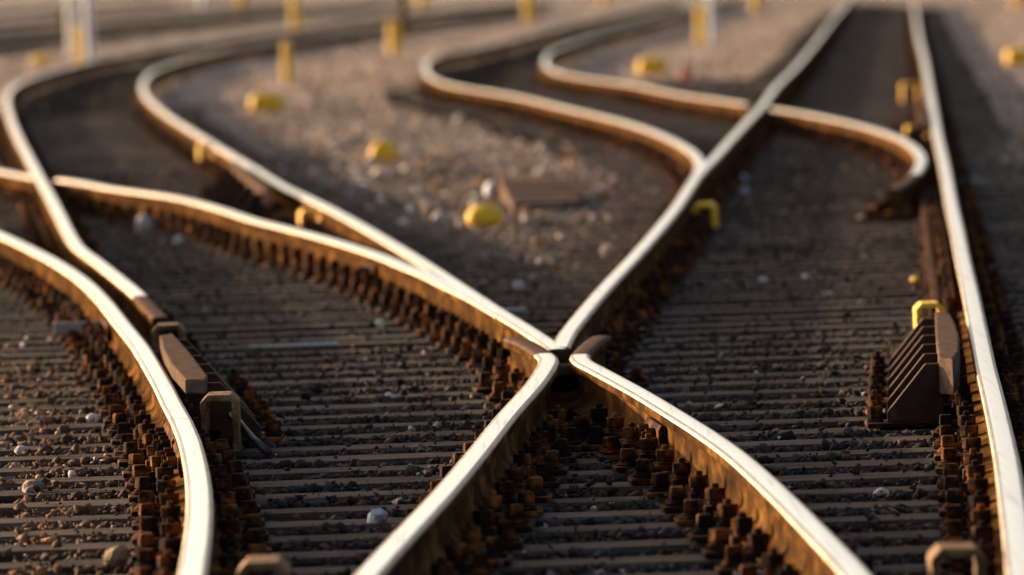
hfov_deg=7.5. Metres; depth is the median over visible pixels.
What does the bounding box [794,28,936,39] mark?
sleeper
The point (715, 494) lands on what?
sleeper
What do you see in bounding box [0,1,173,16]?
rail
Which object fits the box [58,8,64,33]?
marker post
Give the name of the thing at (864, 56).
sleeper
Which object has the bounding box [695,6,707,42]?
marker post
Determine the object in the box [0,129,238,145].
sleeper
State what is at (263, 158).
sleeper
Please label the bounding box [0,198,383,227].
sleeper
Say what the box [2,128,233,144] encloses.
sleeper
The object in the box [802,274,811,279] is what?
stone
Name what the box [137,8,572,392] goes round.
rail
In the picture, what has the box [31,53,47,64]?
marker stone
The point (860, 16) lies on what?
sleeper
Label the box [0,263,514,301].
sleeper
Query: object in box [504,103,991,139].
sleeper
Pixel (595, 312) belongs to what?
rail
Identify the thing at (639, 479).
sleeper
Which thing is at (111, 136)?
sleeper
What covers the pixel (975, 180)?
flat bar
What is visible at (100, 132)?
sleeper
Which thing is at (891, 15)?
sleeper
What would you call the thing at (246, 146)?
sleeper
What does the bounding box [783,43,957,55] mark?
sleeper
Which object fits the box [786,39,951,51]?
sleeper
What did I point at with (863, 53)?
sleeper
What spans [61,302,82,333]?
hoop bracket
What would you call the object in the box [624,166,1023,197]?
sleeper
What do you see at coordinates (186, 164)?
sleeper
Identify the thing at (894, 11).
sleeper
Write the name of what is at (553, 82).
sleeper
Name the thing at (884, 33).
sleeper
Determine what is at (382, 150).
marker stone
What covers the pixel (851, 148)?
sleeper
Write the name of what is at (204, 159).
sleeper
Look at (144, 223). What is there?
stone
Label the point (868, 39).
sleeper
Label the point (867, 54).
sleeper
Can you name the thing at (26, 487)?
stone
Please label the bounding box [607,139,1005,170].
sleeper
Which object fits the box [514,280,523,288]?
stone
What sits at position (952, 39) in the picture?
sleeper
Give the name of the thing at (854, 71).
sleeper
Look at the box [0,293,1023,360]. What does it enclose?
sleeper
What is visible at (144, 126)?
sleeper
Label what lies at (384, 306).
sleeper
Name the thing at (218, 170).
sleeper
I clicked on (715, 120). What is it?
sleeper
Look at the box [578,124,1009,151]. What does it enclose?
sleeper
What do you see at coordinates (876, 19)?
sleeper
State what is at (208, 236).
sleeper
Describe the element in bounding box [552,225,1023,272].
sleeper
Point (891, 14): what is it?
sleeper
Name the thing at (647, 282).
sleeper
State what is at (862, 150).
sleeper
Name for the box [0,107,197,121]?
sleeper
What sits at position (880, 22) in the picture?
sleeper
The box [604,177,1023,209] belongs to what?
sleeper
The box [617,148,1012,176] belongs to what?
sleeper
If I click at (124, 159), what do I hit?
sleeper
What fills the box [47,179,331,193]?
sleeper
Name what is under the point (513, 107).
sleeper
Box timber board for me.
[499,178,580,210]
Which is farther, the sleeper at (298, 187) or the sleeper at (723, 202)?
the sleeper at (298, 187)
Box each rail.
[0,0,397,49]
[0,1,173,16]
[0,1,289,28]
[0,170,39,198]
[0,231,113,320]
[2,1,554,344]
[55,179,504,355]
[91,302,191,450]
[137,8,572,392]
[160,334,283,443]
[161,419,221,574]
[198,161,272,222]
[354,337,568,574]
[420,0,704,386]
[540,0,753,121]
[564,335,871,574]
[699,0,857,195]
[769,108,932,216]
[865,312,960,428]
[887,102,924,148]
[910,0,1023,574]
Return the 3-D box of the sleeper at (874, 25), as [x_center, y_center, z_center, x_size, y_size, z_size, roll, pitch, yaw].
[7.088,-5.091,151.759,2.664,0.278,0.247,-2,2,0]
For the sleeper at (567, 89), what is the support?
on the ground
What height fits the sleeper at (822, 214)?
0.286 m
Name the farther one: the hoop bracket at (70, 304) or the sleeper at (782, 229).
the sleeper at (782, 229)
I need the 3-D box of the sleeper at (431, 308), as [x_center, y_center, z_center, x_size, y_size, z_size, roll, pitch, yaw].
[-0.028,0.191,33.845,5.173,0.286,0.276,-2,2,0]
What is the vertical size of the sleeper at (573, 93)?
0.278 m
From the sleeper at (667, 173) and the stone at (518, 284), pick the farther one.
the sleeper at (667, 173)
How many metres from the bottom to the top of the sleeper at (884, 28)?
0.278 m
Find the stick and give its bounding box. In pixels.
[249,342,337,347]
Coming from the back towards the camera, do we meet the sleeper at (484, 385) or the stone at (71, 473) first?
the sleeper at (484, 385)
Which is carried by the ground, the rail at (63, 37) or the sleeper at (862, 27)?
the sleeper at (862, 27)
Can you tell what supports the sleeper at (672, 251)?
on the ground
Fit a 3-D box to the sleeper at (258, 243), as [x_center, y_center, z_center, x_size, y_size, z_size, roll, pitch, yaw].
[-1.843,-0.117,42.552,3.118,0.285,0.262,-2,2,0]
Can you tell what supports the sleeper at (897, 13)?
on the ground
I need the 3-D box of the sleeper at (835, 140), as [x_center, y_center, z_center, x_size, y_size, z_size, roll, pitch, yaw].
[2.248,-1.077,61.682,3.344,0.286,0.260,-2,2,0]
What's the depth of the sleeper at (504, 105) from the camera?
79.22 m
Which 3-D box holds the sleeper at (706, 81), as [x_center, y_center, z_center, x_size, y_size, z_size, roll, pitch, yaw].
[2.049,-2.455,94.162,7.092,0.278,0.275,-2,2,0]
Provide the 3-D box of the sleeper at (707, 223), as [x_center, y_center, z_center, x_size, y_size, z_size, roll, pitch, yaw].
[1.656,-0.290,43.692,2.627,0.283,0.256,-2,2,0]
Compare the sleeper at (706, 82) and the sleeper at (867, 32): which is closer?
the sleeper at (706, 82)
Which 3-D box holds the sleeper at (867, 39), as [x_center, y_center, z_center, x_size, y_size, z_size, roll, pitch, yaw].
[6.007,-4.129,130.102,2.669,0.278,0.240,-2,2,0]
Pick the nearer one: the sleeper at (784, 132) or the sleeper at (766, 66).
the sleeper at (784, 132)
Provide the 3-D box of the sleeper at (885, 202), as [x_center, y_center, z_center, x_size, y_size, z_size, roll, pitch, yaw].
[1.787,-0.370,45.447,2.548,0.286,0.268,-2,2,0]
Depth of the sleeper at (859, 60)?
107.10 m
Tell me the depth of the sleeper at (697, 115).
73.79 m
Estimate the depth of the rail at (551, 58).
94.01 m
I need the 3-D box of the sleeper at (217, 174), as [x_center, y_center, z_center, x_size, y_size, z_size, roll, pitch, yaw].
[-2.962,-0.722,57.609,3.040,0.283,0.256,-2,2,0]
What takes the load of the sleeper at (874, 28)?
on the ground
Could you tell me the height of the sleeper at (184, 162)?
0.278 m
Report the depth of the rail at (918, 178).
55.98 m
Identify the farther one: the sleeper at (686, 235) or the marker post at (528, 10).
the marker post at (528, 10)
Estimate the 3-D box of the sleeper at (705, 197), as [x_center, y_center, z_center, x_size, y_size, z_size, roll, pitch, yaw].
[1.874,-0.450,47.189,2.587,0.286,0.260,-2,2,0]
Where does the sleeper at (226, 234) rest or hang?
on the ground
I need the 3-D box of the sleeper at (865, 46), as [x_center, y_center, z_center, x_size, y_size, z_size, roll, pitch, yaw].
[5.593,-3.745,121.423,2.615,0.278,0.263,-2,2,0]
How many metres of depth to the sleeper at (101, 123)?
81.66 m
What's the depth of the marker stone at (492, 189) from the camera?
52.39 m
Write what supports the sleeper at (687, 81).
on the ground
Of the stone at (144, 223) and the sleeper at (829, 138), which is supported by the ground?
the sleeper at (829, 138)
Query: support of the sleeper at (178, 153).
on the ground
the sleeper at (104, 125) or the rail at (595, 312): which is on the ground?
the sleeper at (104, 125)
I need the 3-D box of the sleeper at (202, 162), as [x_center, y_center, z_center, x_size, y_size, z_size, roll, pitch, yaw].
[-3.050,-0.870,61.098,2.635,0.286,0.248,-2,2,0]
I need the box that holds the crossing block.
[548,335,587,376]
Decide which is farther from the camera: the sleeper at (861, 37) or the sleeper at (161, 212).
the sleeper at (861, 37)
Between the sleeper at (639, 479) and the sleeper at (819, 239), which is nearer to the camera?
the sleeper at (639, 479)
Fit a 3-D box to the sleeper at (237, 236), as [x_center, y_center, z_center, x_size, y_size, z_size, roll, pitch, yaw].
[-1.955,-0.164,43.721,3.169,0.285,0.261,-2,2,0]
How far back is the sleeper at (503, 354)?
29.79 m
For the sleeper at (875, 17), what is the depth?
167.15 m
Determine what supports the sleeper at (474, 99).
on the ground
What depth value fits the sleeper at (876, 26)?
149.78 m
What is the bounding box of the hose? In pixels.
[228,410,271,455]
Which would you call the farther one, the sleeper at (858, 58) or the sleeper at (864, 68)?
the sleeper at (858, 58)
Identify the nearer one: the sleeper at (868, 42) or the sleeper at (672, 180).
the sleeper at (672, 180)
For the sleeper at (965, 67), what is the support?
on the ground
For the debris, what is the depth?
97.51 m
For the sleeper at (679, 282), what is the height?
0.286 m
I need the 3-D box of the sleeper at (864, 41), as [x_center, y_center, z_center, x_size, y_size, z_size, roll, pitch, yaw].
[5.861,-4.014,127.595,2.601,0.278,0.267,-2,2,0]
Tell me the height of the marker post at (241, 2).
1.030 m
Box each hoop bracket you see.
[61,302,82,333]
[151,322,185,352]
[197,143,214,160]
[200,391,241,451]
[236,554,291,574]
[298,208,321,224]
[692,202,717,227]
[901,82,919,101]
[904,125,928,137]
[913,301,944,327]
[927,542,986,574]
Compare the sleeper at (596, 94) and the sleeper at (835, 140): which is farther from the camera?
the sleeper at (596, 94)
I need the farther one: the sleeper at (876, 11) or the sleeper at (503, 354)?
the sleeper at (876, 11)
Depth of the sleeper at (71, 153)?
68.53 m
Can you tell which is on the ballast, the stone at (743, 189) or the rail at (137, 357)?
the stone at (743, 189)
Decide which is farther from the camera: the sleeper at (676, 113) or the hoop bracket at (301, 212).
the sleeper at (676, 113)
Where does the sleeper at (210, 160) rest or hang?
on the ground
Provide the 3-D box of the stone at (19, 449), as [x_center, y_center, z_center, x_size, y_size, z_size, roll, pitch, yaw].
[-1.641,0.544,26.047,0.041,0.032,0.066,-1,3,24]
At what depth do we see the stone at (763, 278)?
37.34 m
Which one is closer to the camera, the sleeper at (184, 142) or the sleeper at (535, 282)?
the sleeper at (535, 282)
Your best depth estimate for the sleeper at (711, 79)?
95.33 m
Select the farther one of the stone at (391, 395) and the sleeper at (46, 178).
the sleeper at (46, 178)
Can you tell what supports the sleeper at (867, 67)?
on the ground
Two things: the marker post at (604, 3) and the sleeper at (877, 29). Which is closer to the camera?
the sleeper at (877, 29)
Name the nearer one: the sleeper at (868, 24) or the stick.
the stick
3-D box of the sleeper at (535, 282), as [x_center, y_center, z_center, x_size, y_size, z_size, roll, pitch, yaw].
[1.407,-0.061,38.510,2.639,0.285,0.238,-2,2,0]
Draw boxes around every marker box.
[250,93,283,111]
[637,57,666,74]
[1005,47,1023,64]
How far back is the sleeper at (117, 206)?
50.03 m
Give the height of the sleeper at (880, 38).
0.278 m
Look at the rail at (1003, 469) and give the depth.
25.99 m
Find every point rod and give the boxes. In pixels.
[920,190,939,303]
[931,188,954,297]
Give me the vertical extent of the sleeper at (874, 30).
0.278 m
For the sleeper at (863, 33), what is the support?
on the ground
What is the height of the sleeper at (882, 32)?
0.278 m
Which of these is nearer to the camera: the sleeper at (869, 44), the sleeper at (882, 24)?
the sleeper at (869, 44)
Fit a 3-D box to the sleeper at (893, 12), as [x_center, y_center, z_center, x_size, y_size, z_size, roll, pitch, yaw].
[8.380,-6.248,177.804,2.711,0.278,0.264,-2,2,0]
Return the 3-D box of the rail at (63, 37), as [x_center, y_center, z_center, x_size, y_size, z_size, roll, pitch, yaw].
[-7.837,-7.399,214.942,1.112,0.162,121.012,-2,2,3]
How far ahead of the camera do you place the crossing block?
27.90 m
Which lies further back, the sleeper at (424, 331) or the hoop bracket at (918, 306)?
the sleeper at (424, 331)
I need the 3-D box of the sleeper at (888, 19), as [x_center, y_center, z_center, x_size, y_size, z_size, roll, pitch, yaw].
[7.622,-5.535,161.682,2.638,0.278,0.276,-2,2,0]
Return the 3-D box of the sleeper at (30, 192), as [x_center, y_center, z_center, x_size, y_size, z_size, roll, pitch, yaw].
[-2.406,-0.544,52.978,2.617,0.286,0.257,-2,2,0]
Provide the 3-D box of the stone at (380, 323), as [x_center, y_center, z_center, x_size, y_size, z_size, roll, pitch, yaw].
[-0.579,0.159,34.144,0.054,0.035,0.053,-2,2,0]
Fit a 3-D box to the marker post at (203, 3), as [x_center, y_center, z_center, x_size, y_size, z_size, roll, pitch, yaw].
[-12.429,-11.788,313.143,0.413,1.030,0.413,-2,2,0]
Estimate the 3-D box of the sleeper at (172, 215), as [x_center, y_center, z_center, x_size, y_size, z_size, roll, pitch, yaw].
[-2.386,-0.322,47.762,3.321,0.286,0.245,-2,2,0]
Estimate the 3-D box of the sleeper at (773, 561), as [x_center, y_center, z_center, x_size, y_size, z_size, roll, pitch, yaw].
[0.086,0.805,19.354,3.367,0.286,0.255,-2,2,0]
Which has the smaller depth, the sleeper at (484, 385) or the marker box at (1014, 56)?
the sleeper at (484, 385)
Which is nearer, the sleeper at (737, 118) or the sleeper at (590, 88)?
the sleeper at (737, 118)
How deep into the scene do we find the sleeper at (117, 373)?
29.18 m
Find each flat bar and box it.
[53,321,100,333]
[505,308,525,313]
[962,177,985,182]
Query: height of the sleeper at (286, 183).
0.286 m
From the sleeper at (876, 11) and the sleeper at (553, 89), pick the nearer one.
the sleeper at (553, 89)
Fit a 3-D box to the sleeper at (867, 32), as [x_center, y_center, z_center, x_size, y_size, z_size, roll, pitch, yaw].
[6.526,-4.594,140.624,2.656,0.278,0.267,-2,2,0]
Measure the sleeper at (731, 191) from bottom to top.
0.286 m
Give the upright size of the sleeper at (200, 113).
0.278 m
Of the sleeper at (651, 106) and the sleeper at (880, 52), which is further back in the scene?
the sleeper at (880, 52)
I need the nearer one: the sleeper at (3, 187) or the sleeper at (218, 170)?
the sleeper at (3, 187)
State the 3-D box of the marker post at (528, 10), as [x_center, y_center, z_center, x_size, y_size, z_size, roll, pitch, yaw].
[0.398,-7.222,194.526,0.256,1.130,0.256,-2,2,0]
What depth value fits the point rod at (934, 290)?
37.88 m
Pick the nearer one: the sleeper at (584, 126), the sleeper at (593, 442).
the sleeper at (593, 442)
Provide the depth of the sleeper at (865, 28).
146.69 m
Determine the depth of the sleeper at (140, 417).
26.29 m
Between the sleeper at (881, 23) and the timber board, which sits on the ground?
the sleeper at (881, 23)
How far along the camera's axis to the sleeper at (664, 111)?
76.70 m
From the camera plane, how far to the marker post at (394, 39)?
137.36 m
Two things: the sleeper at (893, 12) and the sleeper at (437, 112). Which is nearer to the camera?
the sleeper at (437, 112)
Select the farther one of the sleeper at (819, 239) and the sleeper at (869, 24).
the sleeper at (869, 24)
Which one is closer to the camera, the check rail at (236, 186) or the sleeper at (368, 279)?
the sleeper at (368, 279)
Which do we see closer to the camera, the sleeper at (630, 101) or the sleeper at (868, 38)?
the sleeper at (630, 101)
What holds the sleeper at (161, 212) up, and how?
on the ground
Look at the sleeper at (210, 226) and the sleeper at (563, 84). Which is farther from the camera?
the sleeper at (563, 84)
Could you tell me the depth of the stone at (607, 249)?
41.07 m
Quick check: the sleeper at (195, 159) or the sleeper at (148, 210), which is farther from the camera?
the sleeper at (195, 159)
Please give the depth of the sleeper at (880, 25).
151.03 m
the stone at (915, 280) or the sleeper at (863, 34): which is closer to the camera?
the stone at (915, 280)
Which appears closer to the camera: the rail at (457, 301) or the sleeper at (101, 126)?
the rail at (457, 301)
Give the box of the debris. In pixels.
[679,67,690,79]
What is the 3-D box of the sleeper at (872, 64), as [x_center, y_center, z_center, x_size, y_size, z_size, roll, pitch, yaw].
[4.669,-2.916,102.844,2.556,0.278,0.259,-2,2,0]
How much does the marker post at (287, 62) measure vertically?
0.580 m
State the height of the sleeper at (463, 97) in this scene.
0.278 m
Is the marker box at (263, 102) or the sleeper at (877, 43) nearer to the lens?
the marker box at (263, 102)
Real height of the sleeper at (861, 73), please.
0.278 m
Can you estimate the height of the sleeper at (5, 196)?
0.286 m
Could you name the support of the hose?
attached to the hoop bracket at (232, 397)
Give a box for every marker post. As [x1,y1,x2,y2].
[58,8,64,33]
[66,0,76,55]
[73,25,83,63]
[83,0,93,61]
[199,0,208,7]
[237,0,246,10]
[282,42,292,83]
[290,0,299,28]
[388,22,401,53]
[397,0,408,36]
[416,0,427,6]
[523,0,533,21]
[600,0,608,6]
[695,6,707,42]
[708,0,716,43]
[752,0,761,12]
[1012,0,1021,9]
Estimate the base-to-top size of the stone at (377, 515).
0.051 m
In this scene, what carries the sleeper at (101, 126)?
on the ground
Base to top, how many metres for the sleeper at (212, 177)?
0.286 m
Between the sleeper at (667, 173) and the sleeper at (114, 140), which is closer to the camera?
the sleeper at (667, 173)
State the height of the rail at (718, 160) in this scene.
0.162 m
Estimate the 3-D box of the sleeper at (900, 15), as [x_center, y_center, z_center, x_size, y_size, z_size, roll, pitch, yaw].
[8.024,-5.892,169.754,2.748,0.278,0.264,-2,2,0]
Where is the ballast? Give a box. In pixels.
[0,0,1023,574]
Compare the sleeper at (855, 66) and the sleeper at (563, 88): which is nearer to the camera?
the sleeper at (563, 88)
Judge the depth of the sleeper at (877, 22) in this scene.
157.24 m
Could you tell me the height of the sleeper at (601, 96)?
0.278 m
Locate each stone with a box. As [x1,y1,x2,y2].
[14,445,27,454]
[22,479,44,492]
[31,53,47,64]
[68,470,76,476]
[85,413,97,423]
[103,544,128,567]
[136,214,152,231]
[173,236,185,244]
[367,508,387,522]
[370,140,396,161]
[375,320,385,327]
[385,392,394,398]
[466,203,502,226]
[484,180,499,198]
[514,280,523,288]
[600,243,618,257]
[741,187,747,193]
[759,276,767,280]
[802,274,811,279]
[873,487,889,495]
[910,276,919,284]
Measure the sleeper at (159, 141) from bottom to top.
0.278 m
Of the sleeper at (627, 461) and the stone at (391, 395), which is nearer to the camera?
the sleeper at (627, 461)
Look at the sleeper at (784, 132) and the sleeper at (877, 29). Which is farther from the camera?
the sleeper at (877, 29)
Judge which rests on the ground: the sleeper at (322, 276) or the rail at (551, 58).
the sleeper at (322, 276)
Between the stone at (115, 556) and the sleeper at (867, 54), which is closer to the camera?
the stone at (115, 556)
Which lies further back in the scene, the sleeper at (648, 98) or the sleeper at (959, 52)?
the sleeper at (959, 52)
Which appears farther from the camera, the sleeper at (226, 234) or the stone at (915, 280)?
the sleeper at (226, 234)
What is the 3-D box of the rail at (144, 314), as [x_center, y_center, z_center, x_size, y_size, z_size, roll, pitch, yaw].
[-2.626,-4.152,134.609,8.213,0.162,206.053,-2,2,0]
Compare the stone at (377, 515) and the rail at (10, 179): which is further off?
the rail at (10, 179)
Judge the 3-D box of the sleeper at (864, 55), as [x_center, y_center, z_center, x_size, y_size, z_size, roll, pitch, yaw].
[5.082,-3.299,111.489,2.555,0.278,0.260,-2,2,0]
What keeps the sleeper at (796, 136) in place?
on the ground
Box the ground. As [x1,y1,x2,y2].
[0,0,1023,280]
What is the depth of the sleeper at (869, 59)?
107.66 m
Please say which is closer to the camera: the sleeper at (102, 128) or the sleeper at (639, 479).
the sleeper at (639, 479)
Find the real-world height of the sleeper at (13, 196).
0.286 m
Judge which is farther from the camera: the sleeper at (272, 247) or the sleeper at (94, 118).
the sleeper at (94, 118)
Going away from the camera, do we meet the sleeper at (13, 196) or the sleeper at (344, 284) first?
the sleeper at (344, 284)
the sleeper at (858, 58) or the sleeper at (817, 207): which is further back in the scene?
the sleeper at (858, 58)
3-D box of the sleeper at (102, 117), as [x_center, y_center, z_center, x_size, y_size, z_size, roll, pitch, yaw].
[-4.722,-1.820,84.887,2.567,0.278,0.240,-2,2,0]
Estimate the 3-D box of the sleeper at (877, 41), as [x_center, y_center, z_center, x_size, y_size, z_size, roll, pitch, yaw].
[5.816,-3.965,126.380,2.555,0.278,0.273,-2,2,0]
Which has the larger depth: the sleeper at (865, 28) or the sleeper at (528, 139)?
the sleeper at (865, 28)
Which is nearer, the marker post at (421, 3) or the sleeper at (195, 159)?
the sleeper at (195, 159)
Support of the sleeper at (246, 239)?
on the ground
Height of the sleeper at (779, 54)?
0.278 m
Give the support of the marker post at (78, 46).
on the ground
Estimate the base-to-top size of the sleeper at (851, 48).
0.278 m
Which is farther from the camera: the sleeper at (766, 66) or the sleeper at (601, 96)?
the sleeper at (766, 66)
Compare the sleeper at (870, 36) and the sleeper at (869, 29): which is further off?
the sleeper at (869, 29)
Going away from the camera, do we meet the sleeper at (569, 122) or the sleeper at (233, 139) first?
the sleeper at (569, 122)
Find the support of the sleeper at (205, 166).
on the ground
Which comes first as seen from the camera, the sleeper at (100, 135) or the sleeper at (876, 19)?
the sleeper at (100, 135)
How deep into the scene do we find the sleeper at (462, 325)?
32.09 m
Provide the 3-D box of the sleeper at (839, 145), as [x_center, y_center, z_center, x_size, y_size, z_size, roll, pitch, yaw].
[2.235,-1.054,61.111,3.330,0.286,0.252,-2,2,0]
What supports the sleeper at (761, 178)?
on the ground
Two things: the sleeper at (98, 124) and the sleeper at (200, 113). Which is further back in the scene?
the sleeper at (200, 113)
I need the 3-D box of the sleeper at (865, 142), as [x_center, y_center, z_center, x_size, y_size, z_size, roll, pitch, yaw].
[2.198,-0.977,59.367,3.086,0.286,0.267,-2,2,0]
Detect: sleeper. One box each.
[0,104,203,119]
[0,106,196,120]
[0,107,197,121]
[0,108,202,122]
[0,109,201,123]
[0,110,203,124]
[0,111,205,126]
[0,112,204,126]
[0,113,205,127]
[0,114,212,129]
[0,115,209,130]
[0,116,211,131]
[0,117,218,133]
[0,118,221,134]
[0,120,214,135]
[0,121,225,137]
[0,122,221,137]
[0,123,221,139]
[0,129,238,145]
[0,130,232,147]
[0,132,235,148]
[0,133,243,150]
[0,134,247,151]
[0,135,250,152]
[0,136,244,155]
[0,138,248,156]
[0,139,258,158]
[0,141,259,159]
[0,142,257,160]
[0,144,266,162]
[0,145,265,164]
[0,147,275,167]
[0,182,325,196]
[0,183,339,202]
[0,185,332,205]
[0,191,350,211]
[0,193,355,214]
[0,195,361,216]
[0,197,365,218]
[0,197,367,224]
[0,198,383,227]
[0,199,356,221]
[0,200,379,230]
[0,241,468,274]
[0,251,481,283]
[0,255,489,291]
[0,259,502,296]
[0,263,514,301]
[0,267,528,306]
[0,270,533,312]
[0,276,529,316]
[0,276,1023,341]
[0,280,536,323]
[0,283,1023,348]
[0,286,503,328]
[0,289,1023,353]
[0,291,564,334]
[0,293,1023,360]
[0,301,1023,367]
[0,307,1023,374]
[0,314,1023,382]
[0,321,1023,389]
[0,327,1023,399]
[0,336,1022,406]
[0,343,1023,416]
[0,351,1023,425]
[0,361,1023,435]
[0,369,1023,446]
[0,380,1023,456]
[0,388,1019,467]
[0,400,1023,478]
[0,409,1023,490]
[0,421,1023,503]
[0,432,1023,517]
[0,448,1023,531]
[0,460,1023,544]
[0,473,988,562]
[0,490,989,574]
[1,124,232,140]
[1,125,231,142]
[1,150,281,170]
[1,188,334,208]
[2,127,226,143]
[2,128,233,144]
[2,149,266,168]
[2,245,480,278]
[3,203,393,234]
[4,152,281,171]
[5,153,281,173]
[5,154,279,175]
[7,156,291,176]
[7,158,294,178]
[10,206,392,236]
[14,209,404,239]
[15,160,296,179]
[16,161,301,182]
[17,163,309,183]
[20,165,305,185]
[21,214,412,240]
[27,215,406,243]
[29,218,423,246]
[33,221,426,251]
[34,224,436,254]
[36,227,445,258]
[39,231,445,261]
[43,169,317,187]
[44,175,310,189]
[45,177,314,190]
[45,235,459,265]
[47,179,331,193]
[51,237,454,270]
[121,504,991,574]
[134,520,993,574]
[155,539,994,574]
[383,64,970,93]
[383,65,971,96]
[384,67,969,101]
[385,66,972,94]
[385,68,967,100]
[386,63,961,91]
[389,64,973,92]
[389,69,974,102]
[390,71,963,104]
[390,71,974,105]
[395,73,973,107]
[396,69,970,98]
[402,72,979,100]
[407,74,980,105]
[408,76,966,108]
[409,75,974,103]
[409,77,979,112]
[416,78,973,109]
[417,79,972,114]
[426,80,974,115]
[431,82,978,117]
[434,81,975,109]
[440,83,986,117]
[445,84,978,119]
[449,86,982,120]
[450,85,979,113]
[461,87,981,118]
[465,89,989,121]
[470,90,982,122]
[472,92,988,127]
[475,91,985,118]
[483,95,989,130]
[484,94,989,121]
[489,97,988,124]
[489,98,993,133]
[492,96,991,123]
[492,99,990,135]
[496,101,986,136]
[503,102,985,137]
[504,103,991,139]
[504,265,1023,310]
[508,261,1023,304]
[510,105,991,140]
[513,271,1023,316]
[521,106,992,133]
[521,107,992,139]
[525,109,1000,143]
[529,240,1023,292]
[530,256,1023,298]
[531,110,997,144]
[534,236,1023,277]
[537,249,1023,293]
[538,112,993,139]
[538,113,989,148]
[540,246,1023,287]
[552,114,998,144]
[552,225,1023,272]
[553,116,997,148]
[555,117,1000,153]
[555,220,1019,259]
[556,121,1000,157]
[558,119,1004,146]
[560,228,1023,270]
[561,233,1023,271]
[563,217,1023,254]
[564,123,997,157]
[564,211,1023,250]
[573,205,1023,244]
[574,126,998,156]
[576,127,1011,160]
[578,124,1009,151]
[580,209,1023,245]
[584,130,1007,158]
[584,132,1005,161]
[585,129,1006,156]
[585,134,1009,166]
[586,202,1023,237]
[591,191,1023,230]
[593,198,1022,233]
[598,136,1001,168]
[598,189,1023,222]
[600,195,1023,229]
[601,180,1023,213]
[601,183,1023,218]
[604,138,1013,168]
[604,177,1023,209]
[605,144,1005,175]
[606,174,1023,206]
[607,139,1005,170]
[609,142,1015,170]
[612,156,1023,195]
[612,185,1023,219]
[614,146,1012,176]
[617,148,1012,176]
[617,150,1010,181]
[617,154,1016,184]
[618,172,1023,202]
[620,152,1021,181]
[622,169,1023,199]
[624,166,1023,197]
[626,161,1014,193]
[627,159,1023,188]
[627,163,1023,194]
[752,62,965,77]
[753,61,972,76]
[757,59,967,75]
[759,58,966,72]
[759,60,963,75]
[760,56,958,71]
[765,52,942,67]
[766,55,962,69]
[766,56,962,71]
[766,60,964,74]
[767,54,967,68]
[767,57,967,71]
[768,52,967,66]
[768,54,961,68]
[770,48,959,63]
[770,51,961,64]
[771,47,956,61]
[772,46,957,60]
[772,59,962,72]
[774,47,956,60]
[775,49,962,62]
[775,50,958,63]
[775,53,958,66]
[776,50,960,63]
[777,45,955,57]
[777,46,955,58]
[778,41,955,56]
[778,556,996,574]
[779,43,958,56]
[780,44,953,56]
[781,38,953,52]
[781,42,959,55]
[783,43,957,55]
[784,40,958,52]
[786,37,946,49]
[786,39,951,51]
[786,39,954,48]
[787,33,953,45]
[787,36,956,48]
[787,40,947,52]
[787,42,953,50]
[787,42,958,54]
[788,37,953,49]
[789,32,950,43]
[789,35,945,46]
[789,40,955,48]
[790,30,953,42]
[790,40,952,51]
[791,33,950,42]
[791,34,937,45]
[792,29,932,40]
[792,31,936,42]
[792,33,945,44]
[793,48,939,60]
[794,26,930,37]
[794,27,950,38]
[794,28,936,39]
[795,29,948,37]
[795,29,950,40]
[795,34,951,45]
[797,25,944,35]
[797,28,936,36]
[797,29,952,39]
[797,44,960,56]
[798,24,948,34]
[798,31,951,42]
[798,35,948,43]
[799,24,945,34]
[799,26,949,36]
[800,24,933,33]
[801,25,927,35]
[802,21,942,31]
[802,28,948,38]
[803,21,947,31]
[803,23,944,33]
[804,22,946,32]
[805,21,924,31]
[806,17,934,28]
[806,23,928,30]
[806,23,946,33]
[807,18,945,28]
[807,30,933,40]
[808,18,932,27]
[809,16,938,23]
[809,19,944,28]
[810,15,944,24]
[810,25,948,32]
[810,27,949,34]
[811,14,942,22]
[811,15,942,24]
[812,12,941,20]
[813,14,942,23]
[814,10,942,19]
[815,11,928,18]
[815,13,939,22]
[815,21,937,30]
[816,12,942,18]
[816,13,941,19]
[816,16,939,25]
[818,8,934,16]
[819,7,929,15]
[819,8,937,14]
[819,10,941,18]
[820,9,938,17]
[820,20,946,29]
[821,7,940,15]
[821,8,941,16]
[821,19,943,28]
[823,18,940,24]
[824,5,938,13]
[824,19,942,25]
[828,11,923,19]
[836,10,939,15]
[838,20,944,25]
[851,6,935,12]
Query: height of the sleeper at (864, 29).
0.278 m
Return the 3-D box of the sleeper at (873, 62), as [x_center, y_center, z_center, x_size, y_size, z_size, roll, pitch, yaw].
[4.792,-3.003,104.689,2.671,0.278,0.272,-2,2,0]
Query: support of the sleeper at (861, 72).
on the ground
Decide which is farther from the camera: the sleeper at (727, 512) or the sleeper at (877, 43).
the sleeper at (877, 43)
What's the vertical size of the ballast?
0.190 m
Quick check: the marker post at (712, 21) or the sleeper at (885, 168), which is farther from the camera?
the marker post at (712, 21)
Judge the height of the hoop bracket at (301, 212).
0.150 m
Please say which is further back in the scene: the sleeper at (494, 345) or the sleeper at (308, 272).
the sleeper at (308, 272)
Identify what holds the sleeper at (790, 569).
on the ground
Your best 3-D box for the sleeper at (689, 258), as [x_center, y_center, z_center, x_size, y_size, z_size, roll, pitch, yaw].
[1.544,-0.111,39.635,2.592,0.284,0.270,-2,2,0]
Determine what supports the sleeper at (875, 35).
on the ground

